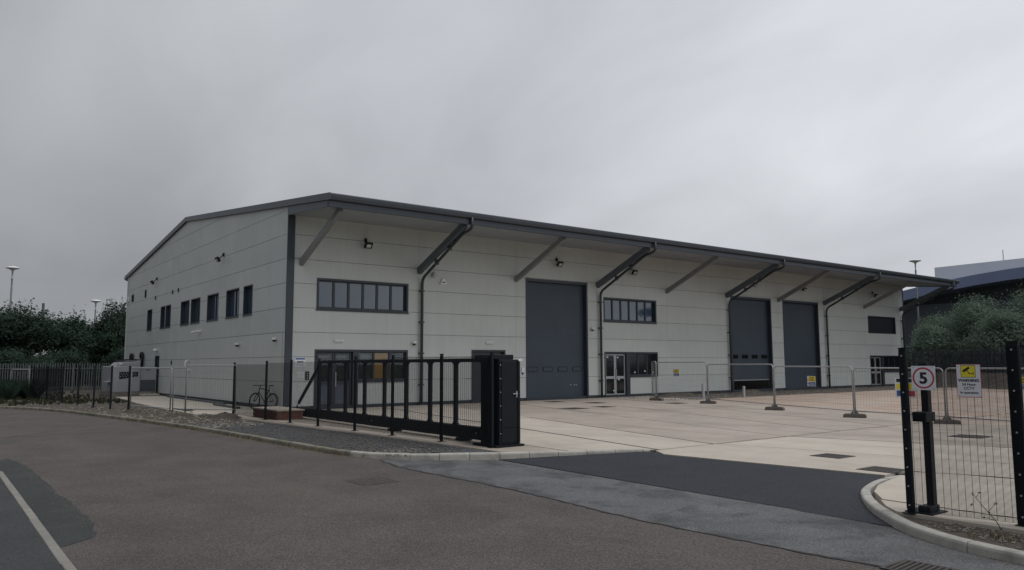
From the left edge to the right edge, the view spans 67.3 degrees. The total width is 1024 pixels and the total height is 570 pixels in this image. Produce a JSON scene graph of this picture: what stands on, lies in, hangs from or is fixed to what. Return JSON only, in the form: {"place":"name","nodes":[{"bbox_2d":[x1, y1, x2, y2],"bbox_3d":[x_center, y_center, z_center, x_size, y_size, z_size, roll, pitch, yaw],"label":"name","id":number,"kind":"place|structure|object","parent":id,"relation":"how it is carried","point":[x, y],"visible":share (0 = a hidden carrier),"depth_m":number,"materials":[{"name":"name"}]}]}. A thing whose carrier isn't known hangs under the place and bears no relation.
{"place":"outdoors","nodes":[
{"label":"outdoors","id":0,"kind":"place"},
{"bbox_2d":[0,478,63,569],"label":"footpath","id":1,"kind":"structure","parent":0,"point":[23,546],"depth_m":8.46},
{"bbox_2d":[2,385,474,455],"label":"verge","id":2,"kind":"structure","parent":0,"point":[85,393],"depth_m":27.30,"materials":[{"name":"soil"}]},
{"bbox_2d":[6,266,19,310],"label":"street lamp","id":3,"kind":"object","parent":2,"relation":"on","point":[12,268],"visible":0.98,"depth_m":69.08,"materials":[{"name":"grey metal"}]},
{"bbox_2d":[0,348,32,379],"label":"tree","id":4,"kind":"object","parent":2,"relation":"on","point":[7,358],"visible":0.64,"depth_m":56.39,"materials":[{"name":"green plant"}]},
{"bbox_2d":[10,369,29,385],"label":"temporary fence panel","id":5,"kind":"object","parent":2,"relation":"on","point":[19,371],"visible":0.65,"depth_m":43.12,"materials":[{"name":"metal"}]},
{"bbox_2d":[0,378,48,399],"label":"brambles","id":6,"kind":"object","parent":2,"relation":"on","point":[13,388],"visible":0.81,"depth_m":42.10,"materials":[{"name":"green plant"}]},
{"bbox_2d":[0,298,74,378],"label":"tree","id":7,"kind":"object","parent":2,"relation":"on","point":[28,334],"visible":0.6,"depth_m":61.91,"materials":[{"name":"green plant"}]},
{"bbox_2d":[39,303,44,353],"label":"mast","id":8,"kind":"object","parent":2,"relation":"on","point":[43,306],"visible":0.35,"depth_m":75.58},
{"bbox_2d":[30,366,64,402],"bbox_3d":[-24.266,5.131,40.157,0.199,1.780,6.392,5,-8,-43],"label":"fence","id":9,"kind":"object","parent":2,"relation":"on","point":[45,380],"visible":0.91,"depth_m":39.94,"materials":[{"name":"black metal"}]},
{"bbox_2d":[0,363,108,392],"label":"palisade fence","id":10,"kind":"object","parent":2,"relation":"on","point":[73,368],"visible":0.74,"depth_m":52.17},
{"bbox_2d":[18,347,95,387],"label":"tree","id":11,"kind":"object","parent":2,"relation":"on","point":[71,357],"visible":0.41,"depth_m":57.93,"materials":[{"name":"green plant"}]},
{"bbox_2d":[0,390,126,405],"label":"weeds","id":12,"kind":"object","parent":2,"relation":"on","point":[84,399],"visible":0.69,"depth_m":38.15,"materials":[{"name":"green plant"}]},
{"bbox_2d":[46,304,105,384],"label":"tree","id":13,"kind":"object","parent":2,"relation":"on","point":[79,336],"visible":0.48,"depth_m":64.57,"materials":[{"name":"green plant"}]},
{"bbox_2d":[75,366,80,404],"bbox_3d":[-20.155,4.659,35.772,0.180,1.800,0.140,4,-7,-37],"label":"fence post","id":14,"kind":"object","parent":2,"relation":"on","point":[78,386],"visible":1,"depth_m":35.74,"materials":[{"name":"black metal"}]},
{"bbox_2d":[92,366,95,406],"bbox_3d":[-18.433,4.466,33.951,0.180,1.800,0.140,4,-7,-37],"label":"fence post","id":15,"kind":"object","parent":2,"relation":"on","point":[93,402],"visible":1,"depth_m":33.92,"materials":[{"name":"black metal"}]},
{"bbox_2d":[91,300,100,322],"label":"street lamp","id":16,"kind":"object","parent":2,"relation":"on","point":[95,301],"visible":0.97,"depth_m":83.57,"materials":[{"name":"grey metal"}]},
{"bbox_2d":[82,345,124,385],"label":"tree","id":17,"kind":"object","parent":2,"relation":"on","point":[117,354],"visible":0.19,"depth_m":60.02,"materials":[{"name":"green plant"}]},
{"bbox_2d":[81,297,126,364],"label":"tree","id":18,"kind":"object","parent":2,"relation":"on","point":[112,331],"visible":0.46,"depth_m":65.86,"materials":[{"name":"green plant"}]},
{"bbox_2d":[109,366,112,408],"bbox_3d":[-16.802,4.287,32.249,0.180,1.800,0.140,4,-7,-37],"label":"fence post","id":19,"kind":"object","parent":2,"relation":"on","point":[110,400],"visible":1,"depth_m":32.21,"materials":[{"name":"black metal"}]},
{"bbox_2d":[99,359,156,396],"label":"plant unit","id":20,"kind":"object","parent":2,"relation":"on","point":[120,377],"visible":0.87,"depth_m":46.14,"materials":[{"name":"metal"}]},
{"bbox_2d":[127,366,130,409],"bbox_3d":[-15.307,4.129,30.756,0.180,1.800,0.140,4,-7,-37],"label":"fence post","id":21,"kind":"object","parent":2,"relation":"on","point":[129,382],"visible":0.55,"depth_m":30.73,"materials":[{"name":"black metal"}]},
{"bbox_2d":[119,409,145,413],"bbox_3d":[-14.858,4.928,30.079,1.019,0.150,1.238,4,-7,-37],"label":"soil mound","id":22,"kind":"object","parent":2,"relation":"on","point":[131,411],"visible":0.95,"depth_m":29.83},
{"bbox_2d":[139,393,159,395],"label":"door step","id":23,"kind":"object","parent":2,"relation":"on","point":[148,394],"depth_m":45.93,"materials":[{"name":"concrete"}]},
{"bbox_2d":[129,368,171,411],"bbox_3d":[-13.957,4.004,29.686,3.189,1.622,0.047,-5,-7,38],"label":"temporary fence panel","id":24,"kind":"object","parent":2,"relation":"on","point":[170,386],"visible":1,"depth_m":29.54,"materials":[{"name":"metal"}]},
{"bbox_2d":[154,413,193,417],"bbox_3d":[-11.963,4.669,27.589,1.723,0.139,0.995,4,-7,-37],"label":"soil mound","id":25,"kind":"object","parent":2,"relation":"on","point":[174,415],"visible":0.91,"depth_m":27.37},
{"bbox_2d":[172,367,185,411],"bbox_3d":[-12.274,3.857,28.400,0.836,1.643,0.046,-4,-7,34],"label":"temporary fence panel","id":26,"kind":"object","parent":2,"relation":"on","point":[178,389],"visible":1,"depth_m":28.55,"materials":[{"name":"metal"}]},
{"bbox_2d":[185,365,236,412],"bbox_3d":[-10.923,3.759,27.896,2.097,1.724,0.048,-2,-6,14],"label":"temporary fence panel","id":27,"kind":"object","parent":2,"relation":"on","point":[207,383],"visible":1,"depth_m":27.94,"materials":[{"name":"metal"}]},
{"bbox_2d":[202,412,241,419],"bbox_3d":[-9.909,4.483,26.416,1.637,0.256,1.165,4,-7,-37],"label":"soil mound","id":28,"kind":"object","parent":2,"relation":"on","point":[225,416],"visible":0.96,"depth_m":26.20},
{"bbox_2d":[0,396,456,456],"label":"rubble","id":29,"kind":"object","parent":2,"relation":"on","point":[217,422],"visible":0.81,"depth_m":27.86,"materials":[{"name":"gravel"}]},
{"bbox_2d":[181,420,490,452],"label":"gravel","id":30,"kind":"structure","parent":2,"relation":"on","point":[280,434],"depth_m":19.19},
{"bbox_2d":[0,409,905,569],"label":"road","id":31,"kind":"structure","parent":0,"point":[184,499],"depth_m":9.84,"materials":[{"name":"asphalt"}]},
{"bbox_2d":[0,459,96,546],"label":"road repair","id":32,"kind":"structure","parent":31,"relation":"on","point":[42,498],"depth_m":10.54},
{"bbox_2d":[345,477,399,485],"bbox_3d":[-2.324,3.265,12.794,0.660,0.011,0.660,4,-7,-37],"label":"manhole cover","id":33,"kind":"object","parent":31,"relation":"on","point":[372,481],"visible":1,"depth_m":12.77,"materials":[{"name":"metal"}]},
{"bbox_2d":[8,425,1019,565],"bbox_3d":[-3.877,3.201,12.165,6.480,0.028,29.094,5,-8,-42],"label":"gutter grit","id":34,"kind":"object","parent":31,"relation":"on","point":[281,447],"visible":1,"depth_m":14.16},
{"bbox_2d":[75,408,1023,547],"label":"kerb weeds","id":35,"kind":"object","parent":31,"relation":"on","point":[970,535],"visible":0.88,"depth_m":19.01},
{"bbox_2d":[383,459,1023,569],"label":"older road patch","id":36,"kind":"object","parent":31,"relation":"on","point":[832,536],"visible":1,"depth_m":9.79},
{"bbox_2d":[382,460,881,566],"bbox_3d":[2.747,2.782,8.292,0.388,0.001,18.272,4,-7,-37],"label":"road seam","id":37,"kind":"object","parent":36,"relation":"on","point":[658,523],"visible":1,"depth_m":9.21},
{"bbox_2d":[879,559,958,569],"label":"drain grate","id":38,"kind":"object","parent":36,"relation":"on","point":[905,564],"visible":1,"depth_m":7.29,"materials":[{"name":"metal"}]},
{"bbox_2d":[0,0,1023,355],"label":"sky","id":39,"kind":"structure","parent":0,"point":[877,134],"materials":[{"name":"grey"}]},
{"bbox_2d":[124,192,959,408],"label":"warehouse","id":40,"kind":"structure","parent":0,"point":[310,278],"depth_m":39.54,"materials":[{"name":"white metal"}]},
{"bbox_2d":[139,352,143,366],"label":"flue pipe","id":41,"kind":"object","parent":40,"relation":"attached to","point":[141,355],"visible":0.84,"depth_m":50.23,"materials":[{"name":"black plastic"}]},
{"bbox_2d":[147,309,151,330],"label":"window","id":42,"kind":"structure","parent":40,"relation":"in","point":[149,313],"depth_m":50.33,"materials":[{"name":"black glass"}]},
{"bbox_2d":[155,356,158,393],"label":"door","id":43,"kind":"structure","parent":40,"relation":"in","point":[156,357],"depth_m":47.74,"materials":[{"name":"silver metal"}]},
{"bbox_2d":[160,306,164,328],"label":"window","id":44,"kind":"structure","parent":40,"relation":"in","point":[162,316],"depth_m":47.54,"materials":[{"name":"black glass"}]},
{"bbox_2d":[165,304,170,327],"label":"window","id":45,"kind":"structure","parent":40,"relation":"in","point":[168,307],"depth_m":46.55,"materials":[{"name":"black glass"}]},
{"bbox_2d":[179,300,189,325],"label":"window","id":46,"kind":"structure","parent":40,"relation":"in","point":[184,316],"depth_m":43.73,"materials":[{"name":"black glass"}]},
{"bbox_2d":[190,297,199,323],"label":"window","id":47,"kind":"structure","parent":40,"relation":"in","point":[195,303],"depth_m":42.03,"materials":[{"name":"black glass"}]},
{"bbox_2d":[206,293,218,321],"bbox_3d":[-15.077,1.147,39.082,0.350,1.380,1.960,4,-7,-37],"label":"window","id":48,"kind":"structure","parent":40,"relation":"in","point":[212,299],"depth_m":39.54,"materials":[{"name":"black glass"}]},
{"bbox_2d":[215,253,224,261],"bbox_3d":[-14.380,-1.360,37.856,0.412,0.466,0.340,4,-7,-37],"label":"floodlight","id":49,"kind":"object","parent":40,"relation":"attached to","point":[217,259],"visible":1,"depth_m":37.74,"materials":[{"name":"black plastic"}]},
{"bbox_2d":[225,288,238,318],"bbox_3d":[-13.168,0.886,36.590,0.350,1.380,1.960,4,-7,-37],"label":"window","id":50,"kind":"structure","parent":40,"relation":"in","point":[232,296],"depth_m":37.00,"materials":[{"name":"black glass"}]},
{"bbox_2d":[243,284,252,315],"bbox_3d":[-11.841,0.704,34.857,0.350,1.380,1.280,4,-7,-37],"label":"window","id":51,"kind":"structure","parent":40,"relation":"in","point":[248,290],"depth_m":35.21,"materials":[{"name":"black glass"}]},
{"bbox_2d":[294,358,305,366],"bbox_3d":[-8.577,3.129,31.147,0.460,0.380,0.024,4,-7,-37],"label":"notice sign","id":52,"kind":"object","parent":40,"relation":"attached to","point":[300,360],"visible":0.92,"depth_m":31.13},
{"bbox_2d":[316,278,408,313],"bbox_3d":[-6.440,0.509,33.233,4.390,1.360,0.350,4,-7,-37],"label":"window","id":53,"kind":"structure","parent":40,"relation":"in","point":[343,295],"depth_m":33.19,"materials":[{"name":"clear glass"}]},
{"bbox_2d":[364,238,372,248],"bbox_3d":[-6.236,-1.803,33.213,0.340,0.466,0.412,4,-7,-37],"label":"floodlight","id":54,"kind":"object","parent":40,"relation":"attached to","point":[368,245],"visible":1,"depth_m":33.10,"materials":[{"name":"black plastic"}]},
{"bbox_2d":[440,278,446,284],"bbox_3d":[-3.180,-0.163,35.589,0.336,0.290,0.084,4,-7,-37],"label":"alarm box","id":55,"kind":"object","parent":40,"relation":"attached to","point":[443,282],"visible":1,"depth_m":35.55,"materials":[{"name":"white plastic"}]},
{"bbox_2d":[469,350,505,402],"bbox_3d":[-1.200,4.357,36.867,2.000,2.480,0.314,4,-7,-37],"label":"door","id":56,"kind":"structure","parent":40,"relation":"in","point":[473,352],"depth_m":36.53,"materials":[{"name":"silver metal"}]},
{"bbox_2d":[524,278,588,400],"bbox_3d":[2.265,2.814,39.701,4.210,6.100,0.345,4,-7,-37],"label":"roller door","id":57,"kind":"structure","parent":40,"relation":"in","point":[556,311],"depth_m":39.83,"materials":[{"name":"grey metal"}]},
{"bbox_2d":[556,258,563,266],"bbox_3d":[2.426,-1.176,39.783,0.340,0.466,0.412,4,-7,-37],"label":"floodlight","id":58,"kind":"object","parent":40,"relation":"attached to","point":[559,263],"visible":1,"depth_m":39.66,"materials":[{"name":"black plastic"}]},
{"bbox_2d":[602,297,656,323],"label":"window","id":59,"kind":"structure","parent":40,"relation":"in","point":[616,310],"depth_m":43.07,"materials":[{"name":"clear glass"}]},
{"bbox_2d":[630,269,637,274],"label":"floodlight","id":60,"kind":"object","parent":40,"relation":"attached to","point":[634,272],"visible":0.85,"depth_m":42.97,"materials":[{"name":"black plastic"}]},
{"bbox_2d":[730,296,772,391],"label":"roller door","id":61,"kind":"structure","parent":40,"relation":"in","point":[751,320],"depth_m":49.90,"materials":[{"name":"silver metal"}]},
{"bbox_2d":[782,300,821,389],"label":"roller door","id":62,"kind":"structure","parent":40,"relation":"in","point":[800,318],"depth_m":53.27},
{"bbox_2d":[98,385,1023,533],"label":"yard","id":63,"kind":"structure","parent":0,"point":[758,433],"depth_m":20.52,"materials":[{"name":"concrete"}]},
{"bbox_2d":[167,396,224,403],"bbox_3d":[-16.407,5.893,39.588,0.140,0.080,10.500,4,-7,-37],"label":"steel channel","id":64,"kind":"object","parent":63,"relation":"on","point":[198,400],"visible":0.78,"depth_m":38.71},
{"bbox_2d":[213,403,239,408],"bbox_3d":[-12.422,5.249,33.418,0.140,0.080,3.601,4,-7,-36],"label":"steel channel","id":65,"kind":"object","parent":63,"relation":"on","point":[223,405],"visible":0.7,"depth_m":33.48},
{"bbox_2d":[249,385,277,407],"bbox_3d":[-10.191,4.590,31.465,0.676,0.990,1.641,4,-7,-37],"label":"bicycle","id":66,"kind":"object","parent":63,"relation":"on","point":[261,395],"visible":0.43,"depth_m":31.55,"materials":[{"name":"black metal"}]},
{"bbox_2d":[252,406,304,419],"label":"brick plinth","id":67,"kind":"structure","parent":63,"relation":"on","point":[278,412],"depth_m":25.72,"materials":[{"name":"red brick"}]},
{"bbox_2d":[232,352,493,447],"bbox_3d":[-5.237,3.093,22.336,0.189,2.080,14.688,5,-8,-41],"label":"fence","id":68,"kind":"object","parent":63,"relation":"on","point":[398,367],"visible":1,"depth_m":20.11,"materials":[{"name":"black metal"}]},
{"bbox_2d":[473,355,523,447],"bbox_3d":[-0.314,2.596,17.387,0.780,2.030,0.920,4,-7,-37],"label":"gate drive cabinet","id":69,"kind":"object","parent":63,"relation":"on","point":[506,400],"visible":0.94,"depth_m":17.08,"materials":[{"name":"black metal"}]},
{"bbox_2d":[293,358,480,440],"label":"sliding gate","id":70,"kind":"structure","parent":69,"relation":"attached to","point":[406,373],"depth_m":20.85,"materials":[{"name":"black metal"}]},
{"bbox_2d":[559,407,589,408],"bbox_3d":[2.527,5.013,31.243,0.900,0.011,0.900,4,-7,-37],"label":"manhole cover","id":71,"kind":"object","parent":63,"relation":"on","point":[574,408],"visible":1,"depth_m":31.14,"materials":[{"name":"metal"}]},
{"bbox_2d":[649,394,663,400],"bbox_3d":[7.058,5.494,37.571,0.716,0.300,0.230,-6,-8,42],"label":"ballast block","id":72,"kind":"object","parent":63,"relation":"on","point":[656,399],"depth_m":37.47,"materials":[{"name":"concrete"}]},
{"bbox_2d":[651,361,655,394],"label":"temporary fence panel","id":73,"kind":"object","parent":72,"relation":"on","point":[653,392],"visible":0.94,"depth_m":40.27,"materials":[{"name":"metal"}]},
{"bbox_2d":[656,362,707,398],"bbox_3d":[7.936,4.501,36.161,0.048,1.784,3.463,3,-7,-30],"label":"temporary fence panel","id":74,"kind":"object","parent":72,"relation":"on","point":[681,377],"visible":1,"depth_m":35.99,"materials":[{"name":"metal"}]},
{"bbox_2d":[673,369,678,375],"bbox_3d":[7.762,4.148,36.420,0.014,0.340,0.420,3,-7,-30],"label":"safety sign","id":75,"kind":"object","parent":74,"relation":"attached to","point":[675,372],"visible":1,"depth_m":36.41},
{"bbox_2d":[659,392,701,397],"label":"soil mound","id":76,"kind":"object","parent":63,"relation":"on","point":[681,394],"visible":0.77,"depth_m":41.51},
{"bbox_2d":[702,384,704,397],"bbox_3d":[9.745,5.429,39.207,0.156,0.800,0.156,4,-7,-37],"label":"marker post","id":77,"kind":"object","parent":63,"relation":"on","point":[703,391],"visible":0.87,"depth_m":39.15,"materials":[{"name":"silver metal"}]},
{"bbox_2d":[700,397,716,403],"bbox_3d":[8.821,5.183,34.581,0.716,0.300,0.230,-4,-7,30],"label":"ballast block","id":78,"kind":"object","parent":63,"relation":"on","point":[706,401],"depth_m":34.49,"materials":[{"name":"concrete"}]},
{"bbox_2d":[707,364,773,404],"bbox_3d":[9.489,4.147,32.249,0.048,1.683,5.007,1,-6,-15],"label":"temporary fence panel","id":79,"kind":"object","parent":78,"relation":"on","point":[740,384],"visible":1,"depth_m":32.10,"materials":[{"name":"metal"}]},
{"bbox_2d":[735,389,768,394],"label":"soil mound","id":80,"kind":"object","parent":63,"relation":"on","point":[752,392],"visible":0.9,"depth_m":44.02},
{"bbox_2d":[765,402,784,409],"bbox_3d":[10.164,4.686,29.758,0.716,0.300,0.230,-4,-7,35],"label":"ballast block","id":81,"kind":"object","parent":63,"relation":"on","point":[772,407],"depth_m":29.69,"materials":[{"name":"concrete"}]},
{"bbox_2d":[773,366,854,410],"bbox_3d":[10.781,3.724,27.752,0.048,1.603,4.341,2,-6,-16],"label":"temporary fence panel","id":82,"kind":"object","parent":81,"relation":"on","point":[816,392],"visible":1,"depth_m":27.45,"materials":[{"name":"metal"}]},
{"bbox_2d":[807,376,815,385],"bbox_3d":[10.769,3.458,27.686,0.014,0.360,0.450,2,-6,-16],"label":"safety sign","id":83,"kind":"object","parent":82,"relation":"attached to","point":[811,380],"visible":1,"depth_m":27.67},
{"bbox_2d":[616,386,940,400],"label":"strip rubble","id":84,"kind":"object","parent":63,"relation":"on","point":[825,390],"visible":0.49,"depth_m":45.48,"materials":[{"name":"gravel"}]},
{"bbox_2d":[809,453,855,458],"bbox_3d":[6.290,3.352,15.086,0.620,0.011,0.620,4,-7,-37],"label":"drain grate","id":85,"kind":"object","parent":63,"relation":"on","point":[835,456],"visible":1,"depth_m":15.10,"materials":[{"name":"metal"}]},
{"bbox_2d":[843,408,866,417],"bbox_3d":[11.404,4.258,25.596,0.716,0.300,0.230,-4,-7,30],"label":"ballast block","id":86,"kind":"object","parent":63,"relation":"on","point":[852,414],"depth_m":25.52,"materials":[{"name":"concrete"}]},
{"bbox_2d":[853,367,945,416],"bbox_3d":[12.151,3.385,24.281,0.048,1.564,3.147,3,-7,-28],"label":"temporary fence panel","id":87,"kind":"object","parent":86,"relation":"on","point":[895,368],"visible":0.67,"depth_m":24.81,"materials":[{"name":"metal"}]},
{"bbox_2d":[895,378,915,397],"bbox_3d":[12.270,3.208,24.002,0.009,0.620,0.700,3,-7,-28],"label":"safety sign","id":88,"kind":"object","parent":87,"relation":"attached to","point":[912,393],"visible":0.39,"depth_m":24.17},
{"bbox_2d":[856,466,904,472],"bbox_3d":[6.333,3.154,13.143,0.620,0.011,0.620,4,-7,-37],"label":"drain grate","id":89,"kind":"object","parent":63,"relation":"on","point":[883,469],"visible":0.91,"depth_m":13.12,"materials":[{"name":"metal"}]},
{"bbox_2d":[905,363,947,515],"bbox_3d":[5.081,1.883,9.529,0.400,1.815,0.330,4,-7,-37],"label":"gate catch post","id":90,"kind":"object","parent":63,"relation":"on","point":[930,467],"visible":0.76,"depth_m":9.47,"materials":[{"name":"black metal"}]},
{"bbox_2d":[933,414,960,423],"bbox_3d":[12.903,3.969,22.818,0.716,0.300,0.230,-3,-7,27],"label":"ballast block","id":91,"kind":"object","parent":63,"relation":"on","point":[950,421],"depth_m":22.68,"materials":[{"name":"concrete"}]},
{"bbox_2d":[945,368,1023,421],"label":"temporary fence panel","id":92,"kind":"object","parent":91,"relation":"on","point":[946,369],"visible":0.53,"depth_m":22.13,"materials":[{"name":"metal"}]},
{"bbox_2d":[948,434,992,438],"bbox_3d":[11.271,3.725,18.926,0.750,0.011,0.750,4,-7,-37],"label":"manhole cover","id":93,"kind":"object","parent":63,"relation":"on","point":[971,436],"visible":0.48,"depth_m":18.89,"materials":[{"name":"metal"}]},
{"bbox_2d":[500,451,890,525],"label":"entrance tarmac","id":94,"kind":"structure","parent":0,"point":[829,493],"depth_m":12.59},
{"bbox_2d":[901,516,1023,550],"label":"fence verge","id":95,"kind":"structure","parent":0,"point":[960,533],"depth_m":8.39,"materials":[{"name":"soil"}]},
{"bbox_2d":[898,341,1023,526],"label":"fence","id":96,"kind":"object","parent":95,"relation":"on","point":[1015,378],"visible":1,"depth_m":9.00,"materials":[{"name":"black metal"}]},
{"bbox_2d":[911,366,935,389],"bbox_3d":[4.988,1.127,9.329,0.008,0.290,0.280,4,-7,-37],"label":"speed limit sign","id":97,"kind":"object","parent":96,"relation":"attached to","point":[923,378],"visible":1,"depth_m":9.32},
{"bbox_2d":[956,364,981,397],"bbox_3d":[5.352,1.121,9.014,0.009,0.385,0.266,4,-7,-37],"label":"camera warning sign","id":98,"kind":"object","parent":96,"relation":"attached to","point":[968,377],"visible":1,"depth_m":9.01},
{"bbox_2d":[922,522,1023,548],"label":"verge stones","id":99,"kind":"object","parent":95,"relation":"on","point":[985,537],"visible":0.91,"depth_m":8.48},
{"bbox_2d":[970,492,1005,536],"bbox_3d":[5.190,2.487,8.386,0.097,0.447,0.364,3,-7,-32],"label":"dead plant","id":100,"kind":"object","parent":95,"relation":"on","point":[971,504],"visible":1,"depth_m":8.38,"materials":[{"name":"brown plant"}]},
{"bbox_2d":[908,371,1023,388],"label":"bank","id":101,"kind":"structure","parent":0,"point":[984,377],"depth_m":53.81,"materials":[{"name":"soil"}]},
{"bbox_2d":[907,322,962,370],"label":"tree","id":102,"kind":"object","parent":101,"relation":"on","point":[934,338],"visible":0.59,"depth_m":65.69,"materials":[{"name":"green plant"}]},
{"bbox_2d":[913,307,956,334],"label":"tree","id":103,"kind":"object","parent":101,"relation":"on","point":[941,321],"visible":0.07,"depth_m":73.81,"materials":[{"name":"green plant"}]},
{"bbox_2d":[903,250,1023,370],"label":"building","id":104,"kind":"structure","parent":101,"relation":"on","point":[992,278],"depth_m":102.11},
{"bbox_2d":[912,349,1023,373],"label":"palisade fence","id":105,"kind":"object","parent":101,"relation":"on","point":[936,364],"visible":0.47,"depth_m":57.06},
{"bbox_2d":[944,293,1005,370],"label":"tree","id":106,"kind":"object","parent":101,"relation":"on","point":[968,315],"visible":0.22,"depth_m":66.37,"materials":[{"name":"green plant"}]},
{"bbox_2d":[955,306,1023,367],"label":"tree","id":107,"kind":"object","parent":101,"relation":"on","point":[997,331],"visible":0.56,"depth_m":58.68,"materials":[{"name":"green plant"}]},
{"bbox_2d":[1000,278,1023,319],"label":"tree","id":108,"kind":"object","parent":101,"relation":"on","point":[1020,308],"visible":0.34,"depth_m":62.50,"materials":[{"name":"green plant"}]},
{"label":"ground","id":109,"kind":"structure","parent":0,"visible":0},
{"bbox_2d":[0,471,76,569],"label":"edging","id":110,"kind":"object","parent":109,"relation":"on","point":[60,556],"visible":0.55,"depth_m":9.10,"materials":[{"name":"grey paint"}]},
{"bbox_2d":[0,406,649,459],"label":"kerb","id":111,"kind":"structure","parent":109,"relation":"on","point":[463,455],"depth_m":16.05,"materials":[{"name":"grey concrete"}]},
{"bbox_2d":[909,259,920,337],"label":"street lamp","id":112,"kind":"object","parent":109,"relation":"on","point":[914,261],"visible":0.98,"depth_m":75.53,"materials":[{"name":"grey metal"}]},
{"bbox_2d":[860,475,1023,564],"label":"kerb","id":113,"kind":"structure","parent":109,"relation":"on","point":[904,525],"depth_m":8.30,"materials":[{"name":"grey concrete"}]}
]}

